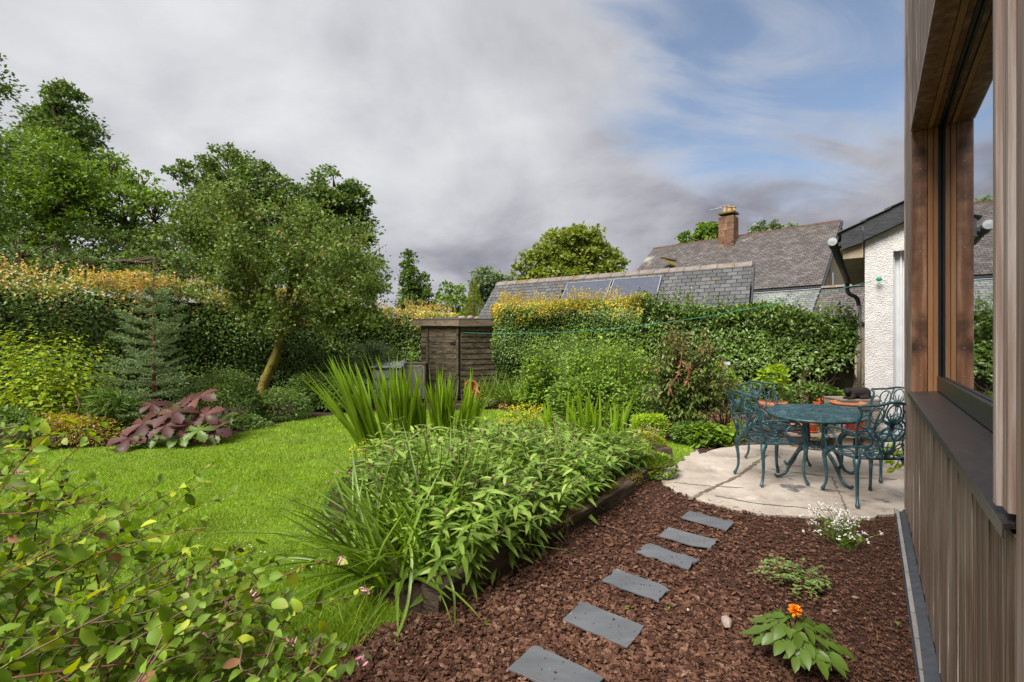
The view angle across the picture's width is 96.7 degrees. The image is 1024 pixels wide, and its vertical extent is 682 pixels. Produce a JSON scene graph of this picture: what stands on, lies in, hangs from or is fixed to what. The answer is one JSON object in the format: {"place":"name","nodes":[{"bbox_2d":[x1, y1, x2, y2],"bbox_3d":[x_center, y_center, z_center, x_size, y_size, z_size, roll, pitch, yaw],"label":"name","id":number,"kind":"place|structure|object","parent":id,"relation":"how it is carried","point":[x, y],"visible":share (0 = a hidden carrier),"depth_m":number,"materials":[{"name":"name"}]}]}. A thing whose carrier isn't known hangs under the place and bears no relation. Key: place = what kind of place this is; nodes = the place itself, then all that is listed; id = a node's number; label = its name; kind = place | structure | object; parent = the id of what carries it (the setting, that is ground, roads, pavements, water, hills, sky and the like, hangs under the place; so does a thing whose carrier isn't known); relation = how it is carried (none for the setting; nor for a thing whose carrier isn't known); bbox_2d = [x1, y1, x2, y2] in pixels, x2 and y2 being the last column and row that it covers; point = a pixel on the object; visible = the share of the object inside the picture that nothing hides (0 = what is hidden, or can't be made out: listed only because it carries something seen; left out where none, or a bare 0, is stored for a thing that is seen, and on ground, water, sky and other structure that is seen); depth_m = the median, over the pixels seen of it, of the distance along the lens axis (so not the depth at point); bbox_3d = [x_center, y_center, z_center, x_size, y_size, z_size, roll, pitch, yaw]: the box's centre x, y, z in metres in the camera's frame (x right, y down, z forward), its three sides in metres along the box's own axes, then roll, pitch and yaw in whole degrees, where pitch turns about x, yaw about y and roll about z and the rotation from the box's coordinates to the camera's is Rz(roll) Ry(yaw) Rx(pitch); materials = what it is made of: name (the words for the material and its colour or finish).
{"place":"outdoors","nodes":[
{"label":"outdoors","id":0,"kind":"place"},
{"bbox_2d":[0,409,695,681],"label":"lawn","id":1,"kind":"structure","parent":0,"point":[139,453],"depth_m":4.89,"materials":[{"name":"plant"}]},
{"bbox_2d":[0,415,373,681],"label":"honeysuckle shrub","id":2,"kind":"object","parent":1,"relation":"on","point":[97,619],"visible":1,"depth_m":1.22,"materials":[{"name":"green plant"}]},
{"bbox_2d":[269,479,395,676],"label":"edge grass","id":3,"kind":"structure","parent":1,"relation":"on","point":[347,593],"depth_m":2.71,"materials":[{"name":"plant"}]},
{"bbox_2d":[629,411,671,441],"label":"spurge plant","id":4,"kind":"object","parent":1,"relation":"on","point":[657,417],"visible":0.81,"depth_m":6.66,"materials":[{"name":"green plant"}]},
{"bbox_2d":[0,0,903,318],"label":"sky","id":5,"kind":"structure","parent":0,"point":[476,129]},
{"bbox_2d":[0,397,941,681],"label":"garden soil","id":6,"kind":"structure","parent":0,"point":[390,597],"depth_m":7.21,"materials":[{"name":"soil"}]},
{"bbox_2d":[0,403,70,447],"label":"border perennial","id":7,"kind":"object","parent":6,"relation":"on","point":[14,415],"visible":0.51,"depth_m":6.33,"materials":[{"name":"green plant"}]},
{"bbox_2d":[0,225,114,293],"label":"elder tree","id":8,"kind":"object","parent":6,"relation":"on","point":[44,260],"visible":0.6,"depth_m":12.15,"materials":[{"name":"green plant"}]},
{"bbox_2d":[0,319,124,435],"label":"yellow shrub","id":9,"kind":"object","parent":6,"relation":"on","point":[45,395],"visible":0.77,"depth_m":7.10,"materials":[{"name":"green plant"}]},
{"bbox_2d":[2,411,125,449],"bbox_3d":[-6.613,1.273,6.610,2.119,0.521,0.904,0,0,0],"label":"orange spirea","id":10,"kind":"object","parent":6,"relation":"on","point":[81,420],"visible":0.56,"depth_m":6.51,"materials":[{"name":"green plant"}]},
{"bbox_2d":[71,383,152,442],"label":"border perennial","id":11,"kind":"object","parent":6,"relation":"on","point":[132,406],"visible":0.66,"depth_m":6.83,"materials":[{"name":"green plant"}]},
{"bbox_2d":[76,261,209,428],"bbox_3d":[-5.837,0.089,7.380,1.588,2.822,1.542,0,0,19],"label":"young spruce","id":12,"kind":"object","parent":6,"relation":"on","point":[152,353],"visible":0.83,"depth_m":7.32,"materials":[{"name":"plant"}]},
{"bbox_2d":[106,388,239,452],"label":"rodgersia plant","id":13,"kind":"object","parent":6,"relation":"on","point":[192,430],"visible":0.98,"depth_m":6.55,"materials":[{"name":"purple plant"}]},
{"bbox_2d":[171,368,261,422],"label":"domed shrub","id":14,"kind":"object","parent":6,"relation":"on","point":[247,386],"visible":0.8,"depth_m":8.15,"materials":[{"name":"green plant"}]},
{"bbox_2d":[0,253,458,423],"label":"beech hedge","id":15,"kind":"object","parent":6,"relation":"on","point":[219,341],"visible":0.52,"depth_m":9.97,"materials":[{"name":"green plant"}]},
{"bbox_2d":[218,413,274,430],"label":"border perennial","id":16,"kind":"object","parent":6,"relation":"on","point":[238,421],"visible":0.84,"depth_m":7.77,"materials":[{"name":"green plant"}]},
{"bbox_2d":[149,165,402,409],"bbox_3d":[-4.834,-1.141,9.761,4.965,5.324,3.245,0,0,0],"label":"apple tree","id":17,"kind":"object","parent":6,"relation":"on","point":[266,301],"visible":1,"depth_m":9.34,"materials":[{"name":"green plant"}]},
{"bbox_2d":[245,386,313,420],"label":"border perennial","id":18,"kind":"object","parent":6,"relation":"on","point":[266,398],"visible":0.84,"depth_m":8.75,"materials":[{"name":"green plant"}]},
{"bbox_2d":[285,370,376,410],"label":"fern plant","id":19,"kind":"object","parent":6,"relation":"on","point":[316,401],"visible":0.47,"depth_m":9.75,"materials":[{"name":"green plant"}]},
{"bbox_2d":[341,339,408,399],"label":"grey willow shrub","id":20,"kind":"object","parent":6,"relation":"on","point":[374,351],"visible":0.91,"depth_m":11.48,"materials":[{"name":"green plant"}]},
{"bbox_2d":[370,361,405,398],"bbox_3d":[-3.127,1.003,11.486,0.801,0.994,0.423,0,0,0],"label":"cold frame","id":21,"kind":"object","parent":6,"relation":"on","point":[385,366],"visible":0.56,"depth_m":11.32,"materials":[{"name":"metal"}]},
{"bbox_2d":[404,362,426,398],"bbox_3d":[-2.535,1.032,11.943,0.600,0.935,0.434,0,0,0],"label":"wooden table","id":22,"kind":"object","parent":6,"relation":"on","point":[416,366],"visible":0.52,"depth_m":11.74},
{"bbox_2d":[412,317,501,398],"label":"garden shed","id":23,"kind":"structure","parent":6,"relation":"on","point":[453,347],"depth_m":11.80,"materials":[{"name":"wood"}]},
{"bbox_2d":[428,326,455,397],"bbox_3d":[-1.823,0.524,11.814,0.914,1.878,0.064,0,0,27],"label":"door","id":24,"kind":"structure","parent":23,"relation":"in","point":[442,339],"depth_m":11.80,"materials":[{"name":"wood"}]},
{"bbox_2d":[340,440,633,608],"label":"bed soil","id":25,"kind":"structure","parent":6,"relation":"on","point":[416,589],"depth_m":2.74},
{"bbox_2d":[319,467,383,530],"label":"cranesbill plant","id":26,"kind":"object","parent":25,"relation":"on","point":[346,480],"visible":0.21,"depth_m":3.62,"materials":[{"name":"green plant"}]},
{"bbox_2d":[298,348,422,458],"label":"crocosmia clump","id":27,"kind":"object","parent":25,"relation":"on","point":[363,419],"visible":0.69,"depth_m":5.30,"materials":[{"name":"green plant"}]},
{"bbox_2d":[197,419,573,637],"bbox_3d":[-0.787,1.061,2.978,2.206,1.039,2.052,0,0,-44],"label":"daylily clump","id":28,"kind":"object","parent":25,"relation":"on","point":[359,551],"visible":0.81,"depth_m":2.72,"materials":[{"name":"green plant"}]},
{"bbox_2d":[406,370,458,440],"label":"crocosmia clump","id":29,"kind":"object","parent":25,"relation":"on","point":[419,414],"visible":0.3,"depth_m":5.65,"materials":[{"name":"green plant"}]},
{"bbox_2d":[352,416,528,531],"bbox_3d":[-0.756,1.095,4.082,1.550,0.788,1.599,0,0,-38],"label":"cornflower plant","id":30,"kind":"object","parent":25,"relation":"on","point":[391,448],"visible":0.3,"depth_m":3.74,"materials":[{"name":"green plant"}]},
{"bbox_2d":[382,413,503,462],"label":"cornflower plant","id":31,"kind":"object","parent":25,"relation":"on","point":[467,436],"visible":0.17,"depth_m":5.06,"materials":[{"name":"green plant"}]},
{"bbox_2d":[369,422,521,519],"bbox_3d":[-0.517,1.028,3.241,1.113,0.855,1.018,0,0,-31],"label":"daylily clump","id":32,"kind":"object","parent":25,"relation":"on","point":[456,475],"visible":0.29,"depth_m":3.17,"materials":[{"name":"green plant"}]},
{"bbox_2d":[359,434,552,607],"bbox_3d":[-0.384,1.093,3.014,0.936,0.828,1.338,0,0,-36],"label":"cornflower plant","id":33,"kind":"object","parent":25,"relation":"on","point":[472,541],"visible":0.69,"depth_m":2.79,"materials":[{"name":"green plant"}]},
{"bbox_2d":[417,363,495,444],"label":"crocosmia clump","id":34,"kind":"object","parent":25,"relation":"on","point":[470,407],"visible":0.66,"depth_m":5.53,"materials":[{"name":"green plant"}]},
{"bbox_2d":[403,450,570,535],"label":"knapweed plant","id":35,"kind":"object","parent":25,"relation":"on","point":[509,462],"visible":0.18,"depth_m":3.43,"materials":[{"name":"green plant"}]},
{"bbox_2d":[496,402,545,433],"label":"alchemilla plant","id":36,"kind":"object","parent":25,"relation":"on","point":[525,417],"visible":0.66,"depth_m":5.52,"materials":[{"name":"green plant"}]},
{"bbox_2d":[434,415,612,488],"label":"fine grass tuft","id":37,"kind":"object","parent":25,"relation":"on","point":[560,462],"visible":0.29,"depth_m":4.10,"materials":[{"name":"green plant"}]},
{"bbox_2d":[467,411,585,481],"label":"cornflower plant","id":38,"kind":"object","parent":25,"relation":"on","point":[502,431],"visible":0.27,"depth_m":4.58,"materials":[{"name":"green plant"}]},
{"bbox_2d":[467,426,600,558],"bbox_3d":[0.080,1.136,3.573,1.160,0.747,1.293,0,0,27],"label":"cornflower plant","id":39,"kind":"object","parent":25,"relation":"on","point":[554,497],"visible":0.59,"depth_m":3.40,"materials":[{"name":"green plant"}]},
{"bbox_2d":[465,423,611,477],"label":"knapweed plant","id":40,"kind":"object","parent":25,"relation":"on","point":[550,448],"visible":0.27,"depth_m":4.42,"materials":[{"name":"green plant"}]},
{"bbox_2d":[538,393,583,442],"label":"crocosmia clump","id":41,"kind":"object","parent":25,"relation":"on","point":[546,416],"visible":0.42,"depth_m":5.63,"materials":[{"name":"green plant"}]},
{"bbox_2d":[514,423,638,525],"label":"cornflower plant","id":42,"kind":"object","parent":25,"relation":"on","point":[594,473],"visible":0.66,"depth_m":4.01,"materials":[{"name":"green plant"}]},
{"bbox_2d":[561,386,637,454],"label":"crocosmia clump","id":43,"kind":"object","parent":25,"relation":"on","point":[588,408],"visible":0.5,"depth_m":5.32,"materials":[{"name":"green plant"}]},
{"bbox_2d":[557,419,655,478],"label":"cornflower plant","id":44,"kind":"object","parent":25,"relation":"on","point":[617,441],"visible":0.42,"depth_m":4.93,"materials":[{"name":"green plant"}]},
{"bbox_2d":[603,426,668,462],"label":"cranesbill plant","id":45,"kind":"object","parent":25,"relation":"on","point":[650,434],"visible":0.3,"depth_m":5.48,"materials":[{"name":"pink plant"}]},
{"bbox_2d":[475,369,531,407],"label":"strap leaf clump","id":46,"kind":"object","parent":6,"relation":"on","point":[509,395],"visible":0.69,"depth_m":10.25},
{"bbox_2d":[512,336,565,410],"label":"raspberry canes","id":47,"kind":"object","parent":6,"relation":"on","point":[539,396],"visible":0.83,"depth_m":9.82,"materials":[{"name":"green plant"}]},
{"bbox_2d":[422,461,659,616],"bbox_3d":[0.577,1.429,3.790,0.211,0.202,3.304,0,0,38],"label":"timber bed edging","id":48,"kind":"object","parent":6,"relation":"on","point":[620,491],"visible":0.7,"depth_m":3.29,"materials":[{"name":"wood"}]},
{"bbox_2d":[489,285,650,399],"bbox_3d":[1.210,0.079,11.694,4.530,2.968,1.668,0,0,29],"label":"beech hedge","id":49,"kind":"object","parent":6,"relation":"on","point":[538,319],"visible":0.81,"depth_m":11.56,"materials":[{"name":"green plant"}]},
{"bbox_2d":[545,372,633,420],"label":"currant bush","id":50,"kind":"object","parent":6,"relation":"on","point":[604,382],"visible":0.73,"depth_m":8.04,"materials":[{"name":"green plant"}]},
{"bbox_2d":[542,324,643,414],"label":"raspberry canes","id":51,"kind":"object","parent":6,"relation":"on","point":[579,367],"visible":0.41,"depth_m":9.05,"materials":[{"name":"green plant"}]},
{"bbox_2d":[323,479,918,681],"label":"bark mulch bed","id":52,"kind":"object","parent":6,"relation":"on","point":[893,634],"visible":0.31,"depth_m":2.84,"materials":[{"name":"wood"}]},
{"bbox_2d":[394,546,455,641],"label":"fallen strap leaf","id":53,"kind":"object","parent":52,"relation":"on","point":[409,589],"visible":0.66,"depth_m":2.44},
{"bbox_2d":[508,645,603,681],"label":"stepping slate","id":54,"kind":"object","parent":52,"relation":"on","point":[530,661],"visible":1,"depth_m":2.04,"materials":[{"name":"stone"}]},
{"bbox_2d":[563,601,643,648],"bbox_3d":[0.475,1.470,2.371,0.366,0.013,0.214,0,0,37],"label":"stepping slate","id":55,"kind":"object","parent":52,"relation":"on","point":[605,625],"visible":1,"depth_m":2.35,"materials":[{"name":"stone"}]},
{"bbox_2d":[602,568,669,602],"bbox_3d":[0.748,1.470,2.745,0.366,0.013,0.198,0,0,41],"label":"stepping slate","id":56,"kind":"object","parent":52,"relation":"on","point":[618,578],"visible":1,"depth_m":2.73,"materials":[{"name":"stone"}]},
{"bbox_2d":[634,451,678,480],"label":"cranesbill plant","id":57,"kind":"object","parent":52,"relation":"on","point":[663,457],"visible":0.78,"depth_m":4.87,"materials":[{"name":"green plant"}]},
{"bbox_2d":[636,543,699,569],"bbox_3d":[1.059,1.470,3.108,0.376,0.014,0.200,0,0,43],"label":"stepping slate","id":58,"kind":"object","parent":52,"relation":"on","point":[681,561],"visible":1,"depth_m":3.10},
{"bbox_2d":[660,527,715,548],"bbox_3d":[1.310,1.470,3.393,0.379,0.020,0.203,0,0,41],"label":"stepping slate","id":59,"kind":"object","parent":52,"relation":"on","point":[686,538],"visible":0.99,"depth_m":3.38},
{"bbox_2d":[681,511,733,530],"bbox_3d":[1.601,1.470,3.733,0.374,0.013,0.198,0,0,44],"label":"stepping slate","id":60,"kind":"object","parent":52,"relation":"on","point":[714,522],"visible":1,"depth_m":3.71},
{"bbox_2d":[748,554,831,599],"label":"sedum plant","id":61,"kind":"object","parent":52,"relation":"on","point":[809,583],"visible":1,"depth_m":2.76,"materials":[{"name":"green plant"}]},
{"bbox_2d":[739,604,855,679],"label":"dahlia plant","id":62,"kind":"object","parent":52,"relation":"on","point":[796,645],"visible":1,"depth_m":1.98,"materials":[{"name":"green plant"}]},
{"bbox_2d":[799,501,883,550],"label":"white flower plant","id":63,"kind":"object","parent":52,"relation":"on","point":[843,533],"visible":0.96,"depth_m":3.27,"materials":[{"name":"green plant"}]},
{"bbox_2d":[601,383,671,429],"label":"currant bush","id":64,"kind":"object","parent":6,"relation":"on","point":[623,399],"visible":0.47,"depth_m":7.59,"materials":[{"name":"green plant"}]},
{"bbox_2d":[598,333,695,423],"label":"raspberry canes","id":65,"kind":"object","parent":6,"relation":"on","point":[631,377],"visible":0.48,"depth_m":8.28,"materials":[{"name":"green plant"}]},
{"bbox_2d":[634,318,744,437],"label":"red tipped shrub","id":66,"kind":"object","parent":6,"relation":"on","point":[689,387],"visible":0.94,"depth_m":6.85,"materials":[{"name":"green plant"}]},
{"bbox_2d":[665,417,724,447],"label":"green shrub","id":67,"kind":"object","parent":6,"relation":"on","point":[677,429],"visible":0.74,"depth_m":6.56,"materials":[{"name":"green plant"}]},
{"bbox_2d":[680,421,745,447],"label":"geranium plant","id":68,"kind":"object","parent":6,"relation":"on","point":[727,437],"visible":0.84,"depth_m":6.41,"materials":[{"name":"green plant"}]},
{"bbox_2d":[706,361,749,425],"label":"light green shrub","id":69,"kind":"object","parent":6,"relation":"on","point":[732,379],"visible":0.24,"depth_m":7.47,"materials":[{"name":"green plant"}]},
{"bbox_2d":[631,287,864,411],"bbox_3d":[4.850,0.169,9.680,4.542,2.855,1.426,0,0,28],"label":"mixed hedge","id":70,"kind":"object","parent":6,"relation":"on","point":[809,345],"visible":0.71,"depth_m":9.23,"materials":[{"name":"green plant"}]},
{"bbox_2d":[735,375,798,425],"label":"ground plant","id":71,"kind":"object","parent":6,"relation":"on","point":[778,389],"visible":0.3,"depth_m":7.80,"materials":[{"name":"green plant"}]},
{"bbox_2d":[758,400,787,439],"bbox_3d":[3.976,1.210,6.950,0.412,0.580,0.408,0,0,0],"label":"flower pot","id":72,"kind":"object","parent":6,"relation":"on","point":[762,403],"visible":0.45,"depth_m":6.85,"materials":[{"name":"ceramic"}]},
{"bbox_2d":[751,363,790,402],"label":"golden leaf plant","id":73,"kind":"object","parent":72,"relation":"in","point":[782,371],"visible":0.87,"depth_m":6.88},
{"bbox_2d":[779,379,845,403],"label":"ground plant","id":74,"kind":"object","parent":6,"relation":"on","point":[815,387],"visible":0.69,"depth_m":8.10,"materials":[{"name":"green plant"}]},
{"bbox_2d":[636,205,864,383],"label":"slate house","id":75,"kind":"structure","parent":0,"point":[795,262],"depth_m":21.73,"materials":[{"name":"stone"}]},
{"bbox_2d":[656,435,907,520],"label":"patio","id":76,"kind":"structure","parent":0,"point":[711,476],"depth_m":4.66,"materials":[{"name":"stone"}]},
{"bbox_2d":[726,389,809,486],"bbox_3d":[2.671,0.986,4.813,0.670,0.955,0.572,0,0,-6],"label":"patio chair","id":77,"kind":"object","parent":76,"relation":"on","point":[764,443],"visible":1,"depth_m":4.71,"materials":[{"name":"metal"}]},
{"bbox_2d":[738,380,811,467],"bbox_3d":[3.187,0.986,5.559,0.572,0.955,0.670,0,0,-12],"label":"patio chair","id":78,"kind":"object","parent":76,"relation":"on","point":[777,427],"visible":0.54,"depth_m":5.72,"materials":[{"name":"metal"}]},
{"bbox_2d":[766,404,868,488],"bbox_3d":[3.300,1.113,4.950,0.926,0.705,1.408,0,0,38],"label":"patio table","id":79,"kind":"object","parent":76,"relation":"on","point":[806,415],"visible":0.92,"depth_m":4.84,"materials":[{"name":"metal"}]},
{"bbox_2d":[783,430,877,448],"bbox_3d":[4.441,1.384,6.330,1.180,0.222,0.305,0,0,8],"label":"brick edging","id":80,"kind":"object","parent":76,"relation":"on","point":[848,440],"visible":0.12,"depth_m":6.25,"materials":[{"name":"brick"}]},
{"bbox_2d":[824,396,879,430],"bbox_3d":[5.368,1.200,7.200,0.560,0.600,0.472,0,0,0],"label":"wooden box","id":81,"kind":"object","parent":76,"relation":"on","point":[827,399],"visible":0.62,"depth_m":6.97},
{"bbox_2d":[843,387,871,399],"bbox_3d":[5.401,0.806,7.115,0.519,0.192,0.223,0,0,-9],"label":"black cat","id":82,"kind":"object","parent":81,"relation":"on","point":[859,392],"visible":0.96,"depth_m":7.05},
{"bbox_2d":[820,401,905,507],"bbox_3d":[3.266,0.986,4.160,0.572,0.955,0.670,0,0,4],"label":"patio chair","id":83,"kind":"object","parent":76,"relation":"on","point":[870,449],"visible":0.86,"depth_m":3.99,"materials":[{"name":"metal"}]},
{"bbox_2d":[838,386,903,482],"bbox_3d":[4.037,0.986,4.998,0.670,0.955,0.572,0,0,-17],"label":"patio chair","id":84,"kind":"object","parent":76,"relation":"on","point":[844,434],"visible":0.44,"depth_m":5.10,"materials":[{"name":"metal"}]},
{"label":"ground","id":85,"kind":"structure","parent":0,"visible":0},
{"bbox_2d":[0,53,59,262],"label":"tree","id":86,"kind":"object","parent":85,"relation":"on","point":[4,225],"visible":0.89,"depth_m":15.24,"materials":[{"name":"green plant"}]},
{"bbox_2d":[0,123,128,277],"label":"tree","id":87,"kind":"object","parent":85,"relation":"on","point":[47,206],"visible":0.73,"depth_m":18.31,"materials":[{"name":"green plant"}]},
{"bbox_2d":[0,77,139,270],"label":"tree","id":88,"kind":"object","parent":85,"relation":"on","point":[51,111],"visible":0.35,"depth_m":24.45,"materials":[{"name":"green plant"}]},
{"bbox_2d":[69,146,194,296],"bbox_3d":[-16.936,-3.690,20.180,5.835,10.434,4.471,0,0,0],"label":"tree","id":89,"kind":"object","parent":85,"relation":"on","point":[139,198],"visible":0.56,"depth_m":19.92,"materials":[{"name":"green plant"}]},
{"bbox_2d":[0,241,395,297],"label":"undergrowth thicket","id":90,"kind":"object","parent":85,"relation":"on","point":[171,261],"visible":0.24,"depth_m":14.45,"materials":[{"name":"green plant"}]},
{"bbox_2d":[48,219,391,302],"bbox_3d":[-10.384,-1.566,16.957,12.000,6.267,3.845,0,0,7],"label":"hedge","id":91,"kind":"object","parent":85,"relation":"on","point":[145,246],"visible":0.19,"depth_m":16.88,"materials":[{"name":"green plant"}]},
{"bbox_2d":[160,141,313,272],"bbox_3d":[-13.082,-4.172,22.027,7.356,11.377,5.940,0,0,0],"label":"sycamore tree","id":92,"kind":"object","parent":85,"relation":"on","point":[260,184],"visible":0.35,"depth_m":21.64,"materials":[{"name":"green plant"}]},
{"bbox_2d":[294,163,383,298],"bbox_3d":[-9.095,-3.816,23.848,4.874,10.695,4.017,0,0,-39],"label":"sycamore tree","id":93,"kind":"object","parent":85,"relation":"on","point":[352,193],"visible":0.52,"depth_m":23.41,"materials":[{"name":"green plant"}]},
{"bbox_2d":[392,248,439,320],"bbox_3d":[-3.871,-1.090,17.940,2.179,5.212,1.764,0,0,-29],"label":"dark conifer","id":94,"kind":"object","parent":85,"relation":"on","point":[412,289],"visible":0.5,"depth_m":17.88,"materials":[{"name":"green plant"}]},
{"bbox_2d":[433,280,475,315],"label":"maple tree","id":95,"kind":"object","parent":85,"relation":"on","point":[449,298],"visible":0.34,"depth_m":19.78,"materials":[{"name":"green plant"}]},
{"bbox_2d":[460,276,483,316],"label":"golden cypress","id":96,"kind":"object","parent":85,"relation":"on","point":[475,298],"visible":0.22,"depth_m":17.39,"materials":[{"name":"green plant"}]},
{"bbox_2d":[464,265,514,310],"bbox_3d":[-1.428,-1.509,27.116,3.470,6.086,2.870,0,0,0],"label":"ash tree","id":97,"kind":"object","parent":85,"relation":"on","point":[485,279],"visible":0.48,"depth_m":26.71,"materials":[{"name":"green plant"}]},
{"bbox_2d":[507,220,630,280],"bbox_3d":[3.482,-2.797,27.068,7.577,8.629,4.903,0,0,0],"label":"lime tree","id":98,"kind":"object","parent":85,"relation":"on","point":[574,249],"visible":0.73,"depth_m":26.39,"materials":[{"name":"green plant"}]},
{"bbox_2d":[478,260,754,386],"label":"garage","id":99,"kind":"structure","parent":85,"relation":"on","point":[730,280],"depth_m":13.46,"materials":[{"name":"stone"}]},
{"bbox_2d":[674,220,718,243],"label":"distant tree","id":100,"kind":"object","parent":85,"relation":"on","point":[704,230],"visible":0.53,"depth_m":35.87,"materials":[{"name":"green plant"}]},
{"bbox_2d":[746,217,799,233],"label":"distant tree","id":101,"kind":"object","parent":85,"relation":"on","point":[773,225],"visible":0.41,"depth_m":35.70,"materials":[{"name":"green plant"}]},
{"bbox_2d":[828,200,903,433],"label":"white outbuilding","id":102,"kind":"structure","parent":85,"relation":"on","point":[870,248],"depth_m":7.18,"materials":[{"name":"paint"}]},
{"bbox_2d":[895,252,903,433],"bbox_3d":[6.395,0.050,6.940,0.898,2.896,0.040,0,0,38],"label":"door","id":103,"kind":"structure","parent":102,"relation":"in","point":[897,254],"depth_m":7.16,"materials":[{"name":"white paint"}]},
{"bbox_2d":[894,0,1023,681],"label":"timber house","id":104,"kind":"structure","parent":85,"relation":"on","point":[964,276],"depth_m":2.04,"materials":[{"name":"brown wood"}]},
{"bbox_2d":[941,0,992,402],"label":"window pane","id":105,"kind":"structure","parent":104,"relation":"in","point":[967,126],"depth_m":2.29,"materials":[{"name":"clear glass"}]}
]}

